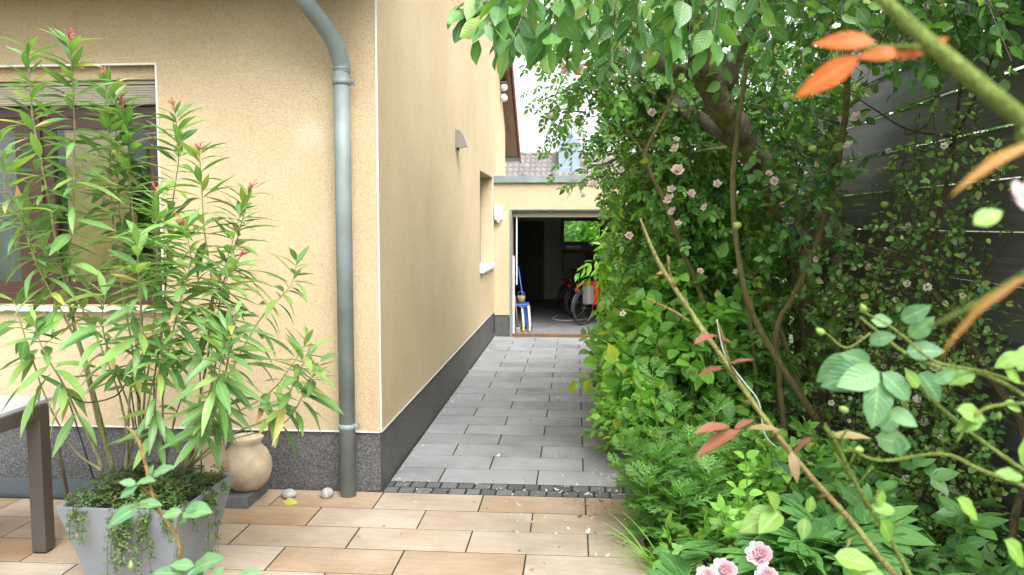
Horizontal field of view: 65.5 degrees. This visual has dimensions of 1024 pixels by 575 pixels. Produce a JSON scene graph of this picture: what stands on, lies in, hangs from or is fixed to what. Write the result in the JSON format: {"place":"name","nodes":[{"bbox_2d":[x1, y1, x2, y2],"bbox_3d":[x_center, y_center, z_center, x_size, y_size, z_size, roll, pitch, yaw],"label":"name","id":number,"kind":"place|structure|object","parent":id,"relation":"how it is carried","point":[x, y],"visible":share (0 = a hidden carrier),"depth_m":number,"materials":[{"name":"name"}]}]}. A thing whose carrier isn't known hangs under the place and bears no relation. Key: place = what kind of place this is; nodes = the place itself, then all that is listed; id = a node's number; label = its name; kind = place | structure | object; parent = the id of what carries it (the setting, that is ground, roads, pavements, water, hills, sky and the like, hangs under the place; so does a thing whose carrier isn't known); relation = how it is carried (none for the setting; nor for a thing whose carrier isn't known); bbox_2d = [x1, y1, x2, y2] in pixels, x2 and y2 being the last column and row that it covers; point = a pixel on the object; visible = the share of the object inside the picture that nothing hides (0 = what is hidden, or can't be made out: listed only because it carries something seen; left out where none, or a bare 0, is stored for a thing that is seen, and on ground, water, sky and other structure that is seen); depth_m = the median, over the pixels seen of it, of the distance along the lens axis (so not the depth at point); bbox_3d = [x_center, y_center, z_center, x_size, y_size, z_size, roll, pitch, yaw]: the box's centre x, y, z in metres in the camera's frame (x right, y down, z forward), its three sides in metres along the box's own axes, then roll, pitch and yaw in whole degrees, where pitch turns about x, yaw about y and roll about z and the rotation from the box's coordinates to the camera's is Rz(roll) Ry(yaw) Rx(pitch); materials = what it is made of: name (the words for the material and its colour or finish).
{"place":"outdoors","nodes":[
{"label":"outdoors","id":0,"kind":"place"},
{"bbox_2d":[0,336,649,574],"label":"joint bed","id":1,"kind":"object","parent":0,"point":[491,486],"visible":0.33,"depth_m":5.21,"materials":[{"name":"grey sand"}]},
{"bbox_2d":[384,481,637,498],"bbox_3d":[0.009,1.349,5.259,1.701,0.030,0.219,0,5,5],"label":"sett strip","id":2,"kind":"object","parent":1,"relation":"on","point":[519,491],"visible":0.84,"depth_m":5.26,"materials":[{"name":"grey stone"}]},
{"bbox_2d":[0,489,652,574],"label":"terrace","id":3,"kind":"structure","parent":0,"point":[447,522],"depth_m":4.46,"materials":[{"name":"stone"}]},
{"bbox_2d":[0,395,54,553],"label":"garden table","id":4,"kind":"object","parent":3,"relation":"on","point":[40,479],"visible":0.79,"depth_m":4.21,"materials":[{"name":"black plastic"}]},
{"bbox_2d":[0,477,104,498],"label":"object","id":5,"kind":"object","parent":3,"relation":"on","point":[13,487],"visible":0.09,"depth_m":5.21,"materials":[{"name":"grey stone"}]},
{"bbox_2d":[56,471,233,574],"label":"planter","id":6,"kind":"object","parent":3,"relation":"on","point":[93,557],"visible":0.52,"depth_m":3.69,"materials":[{"name":"concrete"}]},
{"bbox_2d":[58,372,201,500],"bbox_3d":[-1.846,0.726,3.891,0.241,0.576,0.614,4,6,43],"label":"plant support","id":7,"kind":"object","parent":6,"relation":"on","point":[63,472],"visible":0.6,"depth_m":3.78,"materials":[{"name":"black plastic"}]},
{"bbox_2d":[64,460,229,574],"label":"trailing plant","id":8,"kind":"object","parent":6,"relation":"in","point":[165,479],"depth_m":3.69,"materials":[{"name":"green plant"}]},
{"bbox_2d":[0,26,344,472],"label":"oleander","id":9,"kind":"object","parent":6,"relation":"in","point":[218,336],"visible":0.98,"depth_m":3.76,"materials":[{"name":"green plant"}]},
{"bbox_2d":[108,426,262,574],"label":"young rose","id":10,"kind":"object","parent":3,"relation":"on","point":[178,565],"visible":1,"depth_m":1.37,"materials":[{"name":"green plant"}]},
{"bbox_2d":[225,481,267,508],"bbox_3d":[-1.782,1.312,5.073,0.340,0.074,0.330,0,5,5],"label":"base slab","id":11,"kind":"object","parent":3,"relation":"on","point":[240,500],"depth_m":4.93,"materials":[{"name":"grey concrete"}]},
{"bbox_2d":[194,432,271,491],"bbox_3d":[-1.724,1.097,4.990,0.309,0.365,0.460,3,6,34],"label":"stone urn","id":12,"kind":"object","parent":11,"relation":"on","point":[247,463],"visible":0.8,"depth_m":4.94,"materials":[{"name":"beige stone"}]},
{"bbox_2d":[281,489,296,498],"bbox_3d":[-1.425,1.318,5.096,0.084,0.058,0.086,5,6,45],"label":"pebble","id":13,"kind":"object","parent":3,"relation":"on","point":[288,493],"visible":0.94,"depth_m":5.07,"materials":[{"name":"white stone"}]},
{"bbox_2d":[284,498,297,504],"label":"fallen leaf","id":14,"kind":"object","parent":3,"relation":"on","point":[289,501],"visible":1,"depth_m":4.99,"materials":[{"name":"yellow plant"}]},
{"bbox_2d":[321,487,333,498],"bbox_3d":[-1.189,1.314,5.104,0.079,0.066,0.079,1,5,7],"label":"pebble","id":15,"kind":"object","parent":3,"relation":"on","point":[327,492],"visible":1,"depth_m":5.08,"materials":[{"name":"white stone"}]},
{"bbox_2d":[391,337,642,486],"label":"path","id":16,"kind":"structure","parent":0,"point":[520,463],"depth_m":6.90,"materials":[{"name":"grey concrete"}]},
{"bbox_2d":[357,338,649,574],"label":"fallen petals","id":17,"kind":"object","parent":16,"relation":"on","point":[531,521],"visible":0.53,"depth_m":5.22,"materials":[{"name":"plant"}]},
{"bbox_2d":[564,221,599,240],"bbox_3d":[2.157,-1.821,24.785,6.025,3.224,3.331,0,5,5],"label":"garden tree","id":18,"kind":"object","parent":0,"point":[568,233],"visible":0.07,"depth_m":24.04,"materials":[{"name":"green plant"}]},
{"bbox_2d":[513,0,1023,184],"label":"sky","id":19,"kind":"structure","parent":0,"point":[530,138],"materials":[{"name":"white"}]},
{"bbox_2d":[637,351,1023,574],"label":"soil","id":20,"kind":"structure","parent":0,"point":[793,434],"depth_m":5.07,"materials":[{"name":"brown soil"}]},
{"bbox_2d":[575,217,643,324],"bbox_3d":[1.696,-0.029,8.868,1.665,2.415,2.226,2,5,27],"label":"privet bush","id":21,"kind":"object","parent":20,"relation":"on","point":[600,283],"visible":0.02,"depth_m":8.74,"materials":[{"name":"green plant"}]},
{"bbox_2d":[599,502,659,574],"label":"grass tuft","id":22,"kind":"object","parent":20,"relation":"on","point":[644,554],"visible":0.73,"depth_m":4.11,"materials":[{"name":"green plant"}]},
{"bbox_2d":[578,360,696,461],"bbox_3d":[0.988,1.015,6.022,0.966,1.015,1.357,2,5,26],"label":"ivy bush","id":23,"kind":"object","parent":20,"relation":"on","point":[631,413],"visible":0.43,"depth_m":5.73,"materials":[{"name":"green plant"}]},
{"bbox_2d":[567,236,778,450],"bbox_3d":[1.297,0.513,6.800,1.647,1.959,2.826,0,5,5],"label":"snowberry bush","id":24,"kind":"object","parent":20,"relation":"on","point":[620,344],"visible":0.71,"depth_m":5.96,"materials":[{"name":"green plant"}]},
{"bbox_2d":[606,356,755,560],"bbox_3d":[0.944,0.890,4.537,0.738,1.007,1.113,2,5,26],"label":"mugwort","id":25,"kind":"object","parent":20,"relation":"on","point":[651,492],"visible":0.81,"depth_m":4.43,"materials":[{"name":"green plant"}]},
{"bbox_2d":[640,487,759,574],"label":"geranium clump","id":26,"kind":"object","parent":20,"relation":"on","point":[727,516],"visible":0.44,"depth_m":4.01,"materials":[{"name":"green plant"}]},
{"bbox_2d":[648,263,818,449],"bbox_3d":[1.698,0.649,6.394,1.792,1.788,1.288,-4,6,-42],"label":"shrub","id":27,"kind":"object","parent":20,"relation":"on","point":[747,369],"visible":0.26,"depth_m":6.02,"materials":[{"name":"green plant"}]},
{"bbox_2d":[447,0,1023,432],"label":"apple tree","id":28,"kind":"object","parent":20,"relation":"on","point":[691,32],"visible":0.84,"depth_m":4.57,"materials":[{"name":"green plant"}]},
{"bbox_2d":[515,13,875,432],"bbox_3d":[1.630,-0.589,6.509,2.595,3.217,2.675,3,5,29],"label":"climbing rose","id":29,"kind":"object","parent":28,"relation":"attached to","point":[677,223],"visible":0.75,"depth_m":6.12,"materials":[{"name":"plant"}]},
{"bbox_2d":[723,450,762,565],"bbox_3d":[1.042,1.095,3.494,0.207,0.760,0.260,-4,6,-41],"label":"young shrub","id":30,"kind":"object","parent":20,"relation":"on","point":[746,482],"visible":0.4,"depth_m":3.52,"materials":[{"name":"green plant"}]},
{"bbox_2d":[705,164,805,399],"bbox_3d":[2.243,-0.035,8.157,1.993,2.857,1.595,0,5,5],"label":"laurel bush","id":31,"kind":"object","parent":20,"relation":"on","point":[780,345],"depth_m":7.98,"materials":[{"name":"green plant"}]},
{"bbox_2d":[716,319,811,462],"bbox_3d":[1.715,0.742,4.982,0.894,1.047,0.152,2,5,26],"label":"garden cable","id":32,"kind":"object","parent":20,"relation":"on","point":[748,388],"visible":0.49,"depth_m":5.05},
{"bbox_2d":[640,218,898,574],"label":"rose shoot","id":33,"kind":"object","parent":20,"relation":"on","point":[759,519],"visible":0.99,"depth_m":1.27,"materials":[{"name":"brown plant"}]},
{"bbox_2d":[668,414,882,517],"bbox_3d":[1.621,1.251,4.899,1.398,0.851,1.225,0,5,5],"label":"cranesbill","id":34,"kind":"object","parent":20,"relation":"on","point":[761,469],"visible":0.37,"depth_m":4.79,"materials":[{"name":"green plant"}]},
{"bbox_2d":[647,497,975,574],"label":"peony","id":35,"kind":"object","parent":20,"relation":"on","point":[784,549],"visible":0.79,"depth_m":3.09,"materials":[{"name":"green plant"}]},
{"bbox_2d":[642,386,1000,574],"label":"ground cover","id":36,"kind":"object","parent":20,"relation":"on","point":[917,550],"visible":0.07,"depth_m":4.72,"materials":[{"name":"green plant"}]},
{"bbox_2d":[772,441,1023,574],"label":"hellebore","id":37,"kind":"object","parent":20,"relation":"on","point":[949,515],"visible":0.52,"depth_m":3.89,"materials":[{"name":"leaves"},{"name":"green stem"}]},
{"bbox_2d":[784,13,1023,564],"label":"firethorn","id":38,"kind":"object","parent":20,"relation":"on","point":[933,413],"visible":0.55,"depth_m":4.40,"materials":[{"name":"green plant"}]},
{"bbox_2d":[794,0,1023,359],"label":"rose cane","id":39,"kind":"object","parent":20,"relation":"on","point":[968,75],"visible":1,"depth_m":0.47,"materials":[{"name":"green plant"}]},
{"bbox_2d":[816,209,1023,574],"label":"rose bush","id":40,"kind":"object","parent":20,"relation":"on","point":[851,370],"visible":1,"depth_m":0.98,"materials":[{"name":"green plant"}]},
{"bbox_2d":[774,231,1023,353],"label":"ground","id":41,"kind":"structure","parent":0,"point":[790,337],"depth_m":25.55,"materials":[{"name":"brown soil"}]},
{"bbox_2d":[0,0,521,497],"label":"house","id":42,"kind":"structure","parent":41,"relation":"on","point":[336,122],"depth_m":5.23,"materials":[{"name":"beige paint"}]},
{"bbox_2d":[0,106,162,304],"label":"window","id":43,"kind":"structure","parent":42,"relation":"in","point":[11,289],"depth_m":5.40,"materials":[{"name":"brown wood"}]},
{"bbox_2d":[455,128,468,151],"bbox_3d":[-0.522,-1.547,8.351,0.125,0.230,0.160,0,5,5],"label":"wall lamp","id":44,"kind":"object","parent":42,"relation":"attached to","point":[461,141],"visible":1,"depth_m":8.29,"materials":[{"name":"metal"}]},
{"bbox_2d":[480,226,480,263],"bbox_3d":[-0.577,-0.928,11.306,0.076,1.345,1.645,0,5,5],"label":"window","id":45,"kind":"structure","parent":42,"relation":"in","point":[480,226],"depth_m":12.14,"materials":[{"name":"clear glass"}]},
{"bbox_2d":[500,81,507,101],"bbox_3d":[-0.124,-3.234,13.236,0.124,0.326,0.320,0,5,5],"label":"floodlight","id":46,"kind":"object","parent":42,"relation":"attached to","point":[504,87],"visible":1,"depth_m":13.11,"materials":[{"name":"white plastic"}]},
{"bbox_2d":[571,166,618,240],"bbox_3d":[2.421,-1.724,22.282,2.276,3.382,2.054,0,5,5],"label":"garden tree","id":47,"kind":"object","parent":41,"relation":"on","point":[592,225],"visible":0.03,"depth_m":22.23,"materials":[{"name":"green plant"}]},
{"bbox_2d":[494,175,747,336],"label":"garage","id":48,"kind":"structure","parent":41,"relation":"on","point":[530,243],"depth_m":12.43,"materials":[{"name":"paint"}]},
{"bbox_2d":[494,206,502,222],"bbox_3d":[-0.208,-1.115,12.206,0.127,0.257,0.110,0,5,5],"label":"sensor lamp","id":49,"kind":"object","parent":48,"relation":"attached to","point":[498,213],"visible":1,"depth_m":12.15,"materials":[{"name":"white plastic"}]},
{"bbox_2d":[515,296,519,332],"bbox_3d":[0.081,0.423,12.551,0.091,0.591,0.071,0,5,5],"label":"garden tool","id":50,"kind":"object","parent":48,"relation":"on","point":[517,329],"visible":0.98,"depth_m":12.54,"materials":[{"name":"brown wood"}]},
{"bbox_2d":[516,302,531,331],"bbox_3d":[0.191,0.470,12.763,0.245,0.446,0.320,0,5,5],"label":"step stool","id":51,"kind":"object","parent":48,"relation":"on","point":[524,304],"visible":1,"depth_m":12.64,"materials":[{"name":"blue plastic"}]},
{"bbox_2d":[517,291,524,302],"bbox_3d":[0.145,0.150,12.701,0.130,0.198,0.130,0,5,5],"label":"basket","id":52,"kind":"object","parent":51,"relation":"on","point":[520,298],"visible":1,"depth_m":12.66,"materials":[{"name":"brown wicker"}]},
{"bbox_2d":[518,267,531,328],"bbox_3d":[0.209,0.168,13.050,0.254,1.022,0.101,-1,5,-11],"label":"broom","id":53,"kind":"object","parent":48,"relation":"on","point":[523,306],"visible":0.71,"depth_m":13.04,"materials":[{"name":"blue plastic"}]},
{"bbox_2d":[516,221,543,298],"bbox_3d":[0.407,-0.621,18.206,0.640,1.770,0.045,0,5,5],"label":"door","id":54,"kind":"structure","parent":48,"relation":"in","point":[530,234],"depth_m":18.18,"materials":[{"name":"metal"}]},
{"bbox_2d":[552,315,588,320],"bbox_3d":[0.948,0.556,14.469,0.834,0.024,0.619,4,6,44],"label":"floor cable","id":55,"kind":"object","parent":48,"relation":"on","point":[567,320],"visible":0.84,"depth_m":14.18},
{"bbox_2d":[513,212,631,217],"bbox_3d":[1.330,-1.212,13.339,2.477,0.085,2.200,0,5,5],"label":"overhead door","id":56,"kind":"structure","parent":48,"relation":"in","point":[515,214],"depth_m":12.30,"materials":[{"name":"grey metal"}]},
{"bbox_2d":[557,266,599,312],"bbox_3d":[1.412,0.030,15.680,0.505,0.902,1.566,4,6,44],"label":"bicycle","id":57,"kind":"object","parent":48,"relation":"on","point":[563,285],"visible":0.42,"depth_m":15.32,"materials":[{"name":"black metal"}]},
{"bbox_2d":[561,218,602,243],"bbox_3d":[1.592,-1.281,18.111,0.950,0.600,0.110,0,5,5],"label":"window","id":58,"kind":"structure","parent":48,"relation":"in","point":[562,219],"depth_m":18.07,"materials":[{"name":"black plastic"}]},
{"bbox_2d":[563,250,605,300],"bbox_3d":[1.660,-0.276,17.902,1.030,1.130,0.415,0,5,5],"label":"shelf","id":59,"kind":"object","parent":48,"relation":"on","point":[574,258],"visible":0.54,"depth_m":17.70,"materials":[{"name":"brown wood"}]},
{"bbox_2d":[566,246,580,249],"bbox_3d":[1.374,-0.884,17.859,0.340,0.080,0.250,0,5,5],"label":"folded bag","id":60,"kind":"object","parent":59,"relation":"on","point":[573,247],"visible":1,"depth_m":17.74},
{"bbox_2d":[564,253,584,296],"bbox_3d":[1.395,-0.256,17.724,0.470,1.020,0.015,0,5,5],"label":"door","id":61,"kind":"structure","parent":59,"relation":"in","point":[571,260],"depth_m":17.70,"materials":[{"name":"black"}]},
{"bbox_2d":[564,268,615,317],"bbox_3d":[1.488,0.095,14.874,0.505,0.902,1.566,4,6,44],"label":"bicycle","id":62,"kind":"object","parent":48,"relation":"on","point":[570,288],"visible":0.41,"depth_m":14.49,"materials":[{"name":"black metal"}]},
{"bbox_2d":[571,271,615,324],"bbox_3d":[1.517,0.175,13.882,0.505,0.902,1.566,4,6,42],"label":"bicycle","id":63,"kind":"object","parent":48,"relation":"on","point":[577,294],"visible":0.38,"depth_m":13.48,"materials":[{"name":"black metal"}]},
{"bbox_2d":[582,281,599,304],"bbox_3d":[1.331,0.095,13.482,0.152,0.400,0.339,4,6,42],"label":"pannier bag","id":64,"kind":"object","parent":63,"relation":"hanging from","point":[589,294],"visible":0.66,"depth_m":13.39,"materials":[{"name":"grey fabric"}]},
{"bbox_2d":[505,126,925,256],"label":"neighbour house","id":65,"kind":"structure","parent":41,"relation":"on","point":[530,164],"depth_m":34.60,"materials":[{"name":"paint"}]},
{"bbox_2d":[773,13,1010,231],"bbox_3d":[3.936,-1.075,8.478,2.910,4.323,2.482,0,5,5],"label":"garden tree","id":66,"kind":"object","parent":41,"relation":"on","point":[805,174],"depth_m":8.25,"materials":[{"name":"green plant"}]},
{"bbox_2d":[804,1,1023,536],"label":"fence","id":67,"kind":"object","parent":41,"relation":"on","point":[881,136],"visible":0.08,"depth_m":5.02,"materials":[{"name":"grey wood"}]},
{"bbox_2d":[837,413,1023,554],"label":"edging kerb","id":68,"kind":"structure","parent":41,"relation":"on","point":[844,422],"depth_m":6.25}
]}

